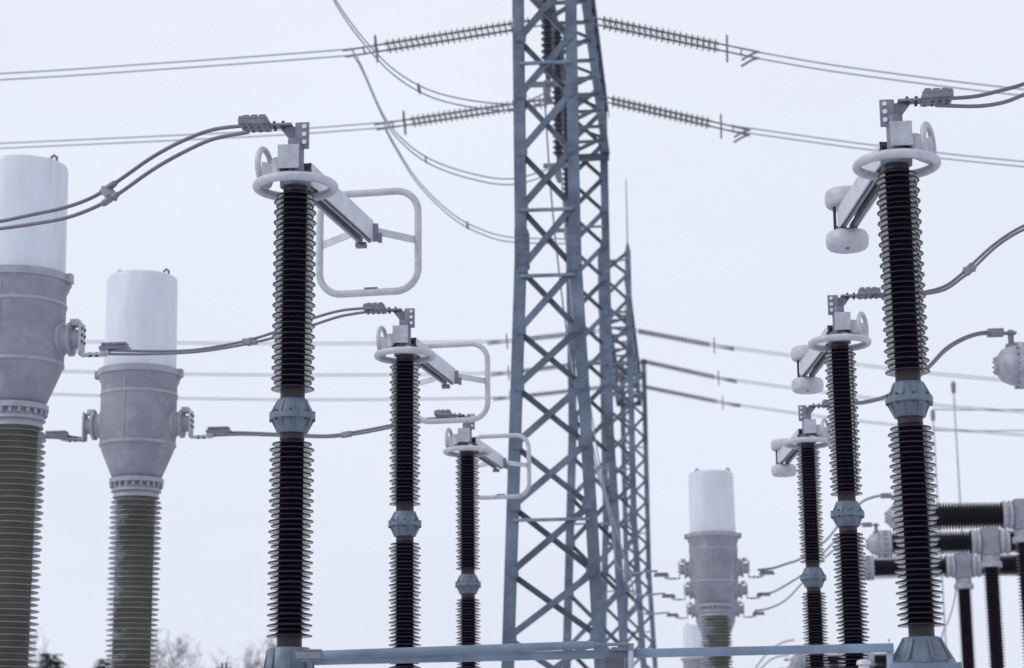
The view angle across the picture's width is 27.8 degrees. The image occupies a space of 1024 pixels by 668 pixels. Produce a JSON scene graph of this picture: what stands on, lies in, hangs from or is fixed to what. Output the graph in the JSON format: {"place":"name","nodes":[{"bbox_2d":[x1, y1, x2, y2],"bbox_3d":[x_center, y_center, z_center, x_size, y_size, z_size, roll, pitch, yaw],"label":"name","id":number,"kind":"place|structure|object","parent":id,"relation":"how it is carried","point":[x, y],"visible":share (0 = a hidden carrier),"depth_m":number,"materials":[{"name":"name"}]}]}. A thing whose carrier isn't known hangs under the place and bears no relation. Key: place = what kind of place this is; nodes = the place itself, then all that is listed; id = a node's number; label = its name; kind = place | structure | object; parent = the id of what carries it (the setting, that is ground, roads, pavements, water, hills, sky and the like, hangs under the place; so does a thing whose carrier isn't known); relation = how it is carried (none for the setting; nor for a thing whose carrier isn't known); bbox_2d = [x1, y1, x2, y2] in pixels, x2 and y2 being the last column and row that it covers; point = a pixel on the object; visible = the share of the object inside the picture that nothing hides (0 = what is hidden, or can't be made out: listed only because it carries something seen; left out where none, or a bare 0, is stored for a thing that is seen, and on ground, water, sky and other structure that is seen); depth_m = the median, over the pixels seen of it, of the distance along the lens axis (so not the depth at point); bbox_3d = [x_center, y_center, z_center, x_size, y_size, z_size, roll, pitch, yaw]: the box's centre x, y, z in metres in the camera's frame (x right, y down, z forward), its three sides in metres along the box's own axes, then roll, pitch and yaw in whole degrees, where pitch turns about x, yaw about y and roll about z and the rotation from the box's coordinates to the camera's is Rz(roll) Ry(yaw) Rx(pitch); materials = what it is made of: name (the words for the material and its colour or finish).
{"place":"outdoors","nodes":[
{"label":"outdoors","id":0,"kind":"place"},
{"bbox_2d":[0,0,1023,667],"label":"sky","id":1,"kind":"structure","parent":0,"point":[727,238],"materials":[{"name":"white"}]},
{"bbox_2d":[501,0,605,667],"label":"lattice column","id":2,"kind":"structure","parent":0,"point":[525,257],"depth_m":37.42,"materials":[{"name":"metal"}]},
{"bbox_2d":[538,0,609,161],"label":"gantry beam","id":3,"kind":"structure","parent":2,"relation":"attached to","point":[592,41],"depth_m":52.08,"materials":[{"name":"metal"}]},
{"bbox_2d":[342,17,542,61],"bbox_3d":[-1.547,-6.697,47.216,4.620,0.803,0.588,-2,-13,5],"label":"strain insulator","id":4,"kind":"object","parent":3,"relation":"hanging from","point":[393,42],"visible":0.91,"depth_m":47.14,"materials":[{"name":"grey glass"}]},
{"bbox_2d":[0,46,371,79],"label":"line conductor","id":5,"kind":"object","parent":4,"relation":"attached to","point":[364,51],"visible":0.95,"depth_m":47.63,"materials":[{"name":"grey"}]},
{"bbox_2d":[351,50,550,184],"bbox_3d":[-1.314,-4.953,46.803,4.727,3.332,0.285,-2,-13,5],"label":"jumper loop","id":6,"kind":"object","parent":4,"relation":"hanging from","point":[374,97],"visible":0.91,"depth_m":46.66,"materials":[{"name":"grey metal"}]},
{"bbox_2d":[374,97,551,134],"bbox_3d":[-1.132,-5.528,52.472,4.710,0.782,0.588,-2,-13,5],"label":"strain insulator","id":7,"kind":"object","parent":3,"relation":"hanging from","point":[404,120],"visible":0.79,"depth_m":52.47,"materials":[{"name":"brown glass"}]},
{"bbox_2d":[0,120,399,148],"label":"line conductor","id":8,"kind":"object","parent":7,"relation":"attached to","point":[182,135],"visible":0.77,"depth_m":53.00,"materials":[{"name":"grey"}]},
{"bbox_2d":[383,124,564,243],"bbox_3d":[-0.944,-3.800,52.066,4.636,3.294,0.292,-2,-13,5],"label":"jumper loop","id":9,"kind":"object","parent":7,"relation":"hanging from","point":[406,165],"visible":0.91,"depth_m":51.99,"materials":[{"name":"grey metal"}]},
{"bbox_2d":[531,0,565,103],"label":"suspension insulator","id":10,"kind":"object","parent":3,"relation":"hanging from","point":[547,39],"visible":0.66,"depth_m":41.16,"materials":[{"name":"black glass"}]},
{"bbox_2d":[333,0,543,111],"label":"jumper loop","id":11,"kind":"object","parent":10,"relation":"hanging from","point":[387,69],"visible":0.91,"depth_m":41.30,"materials":[{"name":"grey metal"}]},
{"bbox_2d":[543,95,657,573],"bbox_3d":[1.583,-0.025,41.053,2.854,9.413,0.633,10,-16,-38],"label":"dropper conductor","id":12,"kind":"object","parent":10,"relation":"hanging from","point":[639,572],"visible":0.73,"depth_m":40.63,"materials":[{"name":"grey"}]},
{"bbox_2d":[543,20,567,182],"bbox_3d":[1.037,-5.240,46.662,0.642,3.872,0.464,-10,-16,37],"label":"suspension insulator","id":13,"kind":"object","parent":3,"relation":"hanging from","point":[558,124],"visible":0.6,"depth_m":46.54,"materials":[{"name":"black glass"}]},
{"bbox_2d":[560,170,664,595],"bbox_3d":[2.133,1.072,45.986,2.532,9.389,0.529,6,-14,-27],"label":"dropper conductor","id":14,"kind":"object","parent":13,"relation":"hanging from","point":[595,454],"visible":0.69,"depth_m":45.33,"materials":[{"name":"grey"}]},
{"bbox_2d":[556,104,581,237],"bbox_3d":[1.387,-4.056,51.920,0.642,3.872,0.464,-10,-16,37],"label":"suspension insulator","id":15,"kind":"object","parent":3,"relation":"hanging from","point":[565,189],"visible":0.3,"depth_m":51.84,"materials":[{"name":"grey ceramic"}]},
{"bbox_2d":[588,16,759,66],"bbox_3d":[3.657,-6.615,46.742,3.837,1.227,0.588,-2,-13,5],"label":"strain insulator","id":16,"kind":"object","parent":3,"relation":"hanging from","point":[650,29],"visible":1,"depth_m":46.70,"materials":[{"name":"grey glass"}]},
{"bbox_2d":[731,47,1023,94],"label":"line conductor","id":17,"kind":"object","parent":16,"relation":"attached to","point":[880,72],"visible":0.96,"depth_m":46.15,"materials":[{"name":"grey"}]},
{"bbox_2d":[599,95,750,142],"bbox_3d":[4.083,-5.411,51.988,3.770,1.272,0.588,-2,-13,5],"label":"strain insulator","id":18,"kind":"object","parent":3,"relation":"hanging from","point":[671,114],"visible":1,"depth_m":51.94,"materials":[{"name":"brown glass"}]},
{"bbox_2d":[727,124,1023,166],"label":"line conductor","id":19,"kind":"object","parent":18,"relation":"attached to","point":[871,145],"visible":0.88,"depth_m":51.35,"materials":[{"name":"grey"}]},
{"bbox_2d":[562,90,627,667],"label":"lattice column","id":20,"kind":"structure","parent":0,"point":[607,422],"depth_m":55.59,"materials":[{"name":"metal"}]},
{"bbox_2d":[598,182,646,667],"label":"lattice column","id":21,"kind":"structure","parent":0,"point":[630,453],"depth_m":73.85,"materials":[{"name":"metal"}]},
{"bbox_2d":[598,280,641,406],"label":"gantry beam","id":22,"kind":"structure","parent":21,"relation":"attached to","point":[636,373],"depth_m":86.43,"materials":[{"name":"metal"}]},
{"bbox_2d":[487,329,598,348],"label":"strain insulator","id":23,"kind":"object","parent":22,"relation":"hanging from","point":[541,337],"visible":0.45,"depth_m":78.17,"materials":[{"name":"brown glass"}]},
{"bbox_2d":[85,340,501,344],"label":"line conductor","id":24,"kind":"object","parent":23,"relation":"attached to","point":[320,342],"visible":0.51,"depth_m":78.96,"materials":[{"name":"grey"}]},
{"bbox_2d":[490,360,599,379],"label":"strain insulator","id":25,"kind":"object","parent":22,"relation":"hanging from","point":[544,369],"visible":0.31,"depth_m":83.44,"materials":[{"name":"brown glass"}]},
{"bbox_2d":[62,370,507,375],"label":"line conductor","id":26,"kind":"object","parent":25,"relation":"attached to","point":[266,375],"visible":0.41,"depth_m":84.42,"materials":[{"name":"grey"}]},
{"bbox_2d":[492,385,613,400],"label":"strain insulator","id":27,"kind":"object","parent":22,"relation":"hanging from","point":[546,394],"visible":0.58,"depth_m":88.70,"materials":[{"name":"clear glass"}]},
{"bbox_2d":[52,393,507,400],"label":"line conductor","id":28,"kind":"object","parent":27,"relation":"attached to","point":[305,398],"visible":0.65,"depth_m":89.65,"materials":[{"name":"grey"}]},
{"bbox_2d":[632,328,733,353],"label":"strain insulator","id":29,"kind":"object","parent":22,"relation":"hanging from","point":[675,338],"visible":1,"depth_m":77.72,"materials":[{"name":"brown glass"}]},
{"bbox_2d":[717,344,1000,380],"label":"line conductor","id":30,"kind":"object","parent":29,"relation":"attached to","point":[866,364],"visible":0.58,"depth_m":76.90,"materials":[{"name":"grey"}]},
{"bbox_2d":[634,358,736,384],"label":"strain insulator","id":31,"kind":"object","parent":22,"relation":"hanging from","point":[649,362],"visible":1,"depth_m":82.94,"materials":[{"name":"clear glass"}]},
{"bbox_2d":[723,377,1021,412],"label":"line conductor","id":32,"kind":"object","parent":31,"relation":"attached to","point":[881,400],"visible":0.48,"depth_m":81.97,"materials":[{"name":"grey"}]},
{"bbox_2d":[638,384,739,409],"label":"strain insulator","id":33,"kind":"object","parent":22,"relation":"hanging from","point":[681,395],"visible":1,"depth_m":88.18,"materials":[{"name":"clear glass"}]},
{"bbox_2d":[724,402,1023,435],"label":"line conductor","id":34,"kind":"object","parent":33,"relation":"attached to","point":[879,422],"visible":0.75,"depth_m":87.21,"materials":[{"name":"grey"}]},
{"bbox_2d":[619,359,657,667],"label":"lattice column","id":35,"kind":"structure","parent":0,"point":[646,520],"depth_m":91.70,"materials":[{"name":"metal"}]},
{"bbox_2d":[941,584,956,637],"bbox_3d":[9.260,6.274,44.070,0.546,1.910,0.028,-2,-13,5],"label":"ground lead","id":36,"kind":"object","parent":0,"point":[950,612],"visible":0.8,"depth_m":44.13,"materials":[{"name":"grey metal"}]},
{"bbox_2d":[935,430,1023,430],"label":"shield wire","id":37,"kind":"object","parent":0,"point":[985,430],"visible":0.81,"depth_m":103.78,"materials":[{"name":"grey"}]},
{"label":"ground","id":38,"kind":"structure","parent":0,"visible":0},
{"bbox_2d":[29,629,49,667],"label":"birch tree","id":39,"kind":"object","parent":38,"relation":"on","point":[39,650],"visible":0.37,"depth_m":166.24,"materials":[{"name":"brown plant"}]},
{"bbox_2d":[37,653,68,667],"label":"fir tree","id":40,"kind":"object","parent":38,"relation":"on","point":[47,661],"visible":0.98,"depth_m":131.45,"materials":[{"name":"green plant"}]},
{"bbox_2d":[0,154,130,667],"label":"current transformer","id":41,"kind":"object","parent":38,"relation":"on","point":[40,339],"visible":1,"depth_m":21.16,"materials":[{"name":"grey"}]},
{"bbox_2d":[108,307,373,355],"bbox_3d":[-2.704,0.023,20.261,3.683,0.269,0.178,-10,-16,36],"label":"twin cable","id":42,"kind":"object","parent":41,"relation":"attached to","point":[249,341],"visible":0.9,"depth_m":20.28,"materials":[{"name":"metal"}]},
{"bbox_2d":[93,657,110,667],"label":"fir tree","id":43,"kind":"object","parent":38,"relation":"on","point":[101,660],"visible":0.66,"depth_m":128.98,"materials":[{"name":"green plant"}]},
{"bbox_2d":[44,268,230,667],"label":"current transformer","id":44,"kind":"object","parent":38,"relation":"on","point":[138,424],"visible":1,"depth_m":25.52,"materials":[{"name":"ceramic"}]},
{"bbox_2d":[42,435,85,441],"bbox_3d":[-6.230,1.337,26.016,1.949,0.168,0.151,-4,-13,14],"label":"twin cable","id":45,"kind":"object","parent":44,"relation":"attached to","point":[71,438],"visible":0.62,"depth_m":25.80,"materials":[{"name":"metal"}]},
{"bbox_2d":[213,417,446,437],"bbox_3d":[-2.205,1.162,25.091,3.389,0.256,0.170,-6,-14,24],"label":"twin cable","id":46,"kind":"object","parent":44,"relation":"attached to","point":[345,434],"visible":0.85,"depth_m":25.08,"materials":[{"name":"metal"}]},
{"bbox_2d":[104,628,191,667],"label":"birch tree","id":47,"kind":"object","parent":38,"relation":"on","point":[177,656],"visible":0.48,"depth_m":166.99,"materials":[{"name":"brown plant"}]},
{"bbox_2d":[151,630,204,667],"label":"birch tree","id":48,"kind":"object","parent":38,"relation":"on","point":[179,654],"visible":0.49,"depth_m":158.79,"materials":[{"name":"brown plant"}]},
{"bbox_2d":[210,648,255,667],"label":"birch tree","id":49,"kind":"object","parent":38,"relation":"on","point":[223,660],"visible":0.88,"depth_m":177.18,"materials":[{"name":"grey plant"}]},
{"bbox_2d":[231,629,270,667],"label":"birch tree","id":50,"kind":"object","parent":38,"relation":"on","point":[257,663],"visible":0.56,"depth_m":159.07,"materials":[{"name":"grey plant"}]},
{"bbox_2d":[250,634,276,664],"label":"birch tree","id":51,"kind":"object","parent":38,"relation":"on","point":[272,645],"visible":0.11,"depth_m":168.81,"materials":[{"name":"grey plant"}]},
{"bbox_2d":[238,114,421,667],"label":"disconnector post","id":52,"kind":"object","parent":38,"relation":"on","point":[306,188],"visible":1,"depth_m":13.55,"materials":[{"name":"ceramic"}]},
{"bbox_2d":[0,124,248,229],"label":"twin cable","id":53,"kind":"object","parent":52,"relation":"attached to","point":[108,193],"visible":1,"depth_m":14.28,"materials":[{"name":"metal"}]},
{"bbox_2d":[363,302,489,667],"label":"disconnector post","id":54,"kind":"object","parent":38,"relation":"on","point":[412,355],"visible":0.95,"depth_m":18.84,"materials":[{"name":"ceramic"}]},
{"bbox_2d":[434,409,530,667],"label":"disconnector post","id":55,"kind":"object","parent":38,"relation":"on","point":[467,445],"visible":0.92,"depth_m":24.12,"materials":[{"name":"ceramic"}]},
{"bbox_2d":[604,643,633,667],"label":"drive box","id":56,"kind":"object","parent":38,"relation":"on","point":[615,663],"visible":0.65,"depth_m":12.73,"materials":[{"name":"metal"}]},
{"bbox_2d":[296,641,627,661],"bbox_3d":[-0.314,1.961,12.801,2.057,0.097,0.080,-2,-13,5],"label":"link rod","id":57,"kind":"object","parent":56,"relation":"attached to","point":[313,655],"visible":1,"depth_m":12.79,"materials":[{"name":"metal"}]},
{"bbox_2d":[681,623,704,667],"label":"current transformer","id":58,"kind":"object","parent":38,"relation":"on","point":[691,636],"visible":0.59,"depth_m":77.66,"materials":[{"name":"metal"}]},
{"bbox_2d":[654,467,774,667],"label":"current transformer","id":59,"kind":"object","parent":38,"relation":"on","point":[713,569],"visible":0.94,"depth_m":40.32,"materials":[{"name":"metal"}]},
{"bbox_2d":[758,494,880,570],"bbox_3d":[6.066,3.888,40.566,2.537,1.464,0.140,-2,-13,5],"label":"cable","id":60,"kind":"object","parent":59,"relation":"attached to","point":[824,541],"visible":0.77,"depth_m":40.47,"materials":[{"name":"silver metal"}]},
{"bbox_2d":[666,601,764,659],"bbox_3d":[4.928,8.827,49.431,2.360,8.414,1.040,-2,-13,5],"label":"current transformer","id":61,"kind":"object","parent":38,"relation":"on","point":[692,610],"visible":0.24,"depth_m":49.78,"materials":[{"name":"metal"}]},
{"bbox_2d":[590,399,669,614],"bbox_3d":[2.650,2.171,50.882,2.281,9.386,0.380,2,-13,-13],"label":"dropper conductor","id":62,"kind":"object","parent":61,"relation":"attached to","point":[615,529],"visible":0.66,"depth_m":50.11,"materials":[{"name":"grey"}]},
{"bbox_2d":[754,548,834,611],"bbox_3d":[7.100,5.882,49.903,2.558,1.577,0.140,-2,-13,5],"label":"cable","id":63,"kind":"object","parent":61,"relation":"attached to","point":[795,590],"visible":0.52,"depth_m":49.78,"materials":[{"name":"silver metal"}]},
{"bbox_2d":[662,558,769,665],"bbox_3d":[4.479,7.778,44.768,2.360,8.414,1.040,-2,-13,5],"label":"current transformer","id":64,"kind":"object","parent":38,"relation":"on","point":[740,590],"visible":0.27,"depth_m":45.10,"materials":[{"name":"metal"}]},
{"bbox_2d":[769,523,862,593],"bbox_3d":[6.657,4.912,45.222,2.323,1.525,0.140,-2,-13,5],"label":"cable","id":65,"kind":"object","parent":64,"relation":"attached to","point":[798,577],"visible":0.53,"depth_m":45.11,"materials":[{"name":"silver metal"}]},
{"bbox_2d":[771,399,830,667],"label":"disconnector post","id":66,"kind":"object","parent":38,"relation":"on","point":[803,445],"visible":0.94,"depth_m":23.73,"materials":[{"name":"ceramic"}]},
{"bbox_2d":[823,331,990,407],"bbox_3d":[4.834,0.408,25.160,3.204,1.362,0.150,9,-16,-37],"label":"twin cable","id":67,"kind":"object","parent":66,"relation":"attached to","point":[942,352],"visible":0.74,"depth_m":25.58,"materials":[{"name":"metal"}]},
{"bbox_2d":[784,659,886,667],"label":"circuit breaker","id":68,"kind":"object","parent":38,"relation":"on","point":[792,666],"visible":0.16,"depth_m":82.56,"materials":[{"name":"metal"}]},
{"bbox_2d":[761,655,788,667],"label":"cable","id":69,"kind":"object","parent":68,"relation":"attached to","point":[773,658],"visible":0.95,"depth_m":82.90,"materials":[{"name":"silver metal"}]},
{"bbox_2d":[791,287,880,667],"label":"disconnector post","id":70,"kind":"object","parent":38,"relation":"on","point":[831,348],"visible":0.94,"depth_m":18.46,"materials":[{"name":"ceramic"}]},
{"bbox_2d":[856,659,870,667],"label":"position switch","id":71,"kind":"object","parent":70,"relation":"attached to","point":[863,663],"visible":1,"depth_m":17.71,"materials":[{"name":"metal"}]},
{"bbox_2d":[872,224,1023,297],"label":"twin cable","id":72,"kind":"object","parent":70,"relation":"attached to","point":[968,269],"visible":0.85,"depth_m":19.27,"materials":[{"name":"metal"}]},
{"bbox_2d":[790,652,894,667],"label":"circuit breaker","id":73,"kind":"object","parent":38,"relation":"on","point":[798,660],"visible":0.25,"depth_m":77.30,"materials":[{"name":"metal"}]},
{"bbox_2d":[755,639,794,667],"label":"cable","id":74,"kind":"object","parent":73,"relation":"attached to","point":[764,656],"visible":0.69,"depth_m":77.69,"materials":[{"name":"silver metal"}]},
{"bbox_2d":[824,87,961,667],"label":"disconnector post","id":75,"kind":"object","parent":38,"relation":"on","point":[887,177],"visible":1,"depth_m":13.16,"materials":[{"name":"ceramic"}]},
{"bbox_2d":[886,639,892,667],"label":"beam bracket","id":76,"kind":"object","parent":75,"relation":"attached to","point":[889,655],"visible":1,"depth_m":12.66,"materials":[{"name":"metal"}]},
{"bbox_2d":[313,643,893,664],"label":"base beam","id":77,"kind":"structure","parent":76,"relation":"attached to","point":[701,651],"depth_m":12.78,"materials":[{"name":"metal"}]},
{"bbox_2d":[935,82,1023,107],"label":"twin cable","id":78,"kind":"object","parent":75,"relation":"attached to","point":[992,92],"visible":0.95,"depth_m":13.77,"materials":[{"name":"metal"}]},
{"bbox_2d":[930,409,946,645],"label":"lightning mast","id":79,"kind":"object","parent":38,"relation":"on","point":[932,412],"visible":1,"depth_m":99.28,"materials":[{"name":"metal"}]},
{"bbox_2d":[933,409,1023,410],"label":"shield wire","id":80,"kind":"object","parent":79,"relation":"attached to","point":[976,410],"visible":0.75,"depth_m":100.07,"materials":[{"name":"grey metal"}]},
{"bbox_2d":[862,522,1017,667],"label":"circuit breaker","id":81,"kind":"object","parent":38,"relation":"on","point":[990,545],"visible":0.77,"depth_m":44.78,"materials":[{"name":"ceramic"}]},
{"bbox_2d":[860,551,1019,667],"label":"circuit breaker","id":82,"kind":"object","parent":38,"relation":"on","point":[963,569],"visible":0.69,"depth_m":49.42,"materials":[{"name":"ceramic"}]},
{"bbox_2d":[881,493,1023,666],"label":"circuit breaker","id":83,"kind":"object","parent":38,"relation":"on","point":[1005,515],"visible":0.77,"depth_m":40.21,"materials":[{"name":"ceramic"}]},
{"bbox_2d":[951,381,963,552],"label":"lightning mast","id":84,"kind":"object","parent":38,"relation":"on","point":[953,387],"visible":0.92,"depth_m":94.82,"materials":[{"name":"metal"}]},
{"bbox_2d":[987,328,1023,388],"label":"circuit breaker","id":85,"kind":"object","parent":38,"relation":"on","point":[1008,366],"visible":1,"depth_m":25.96,"materials":[{"name":"metal"}]}
]}

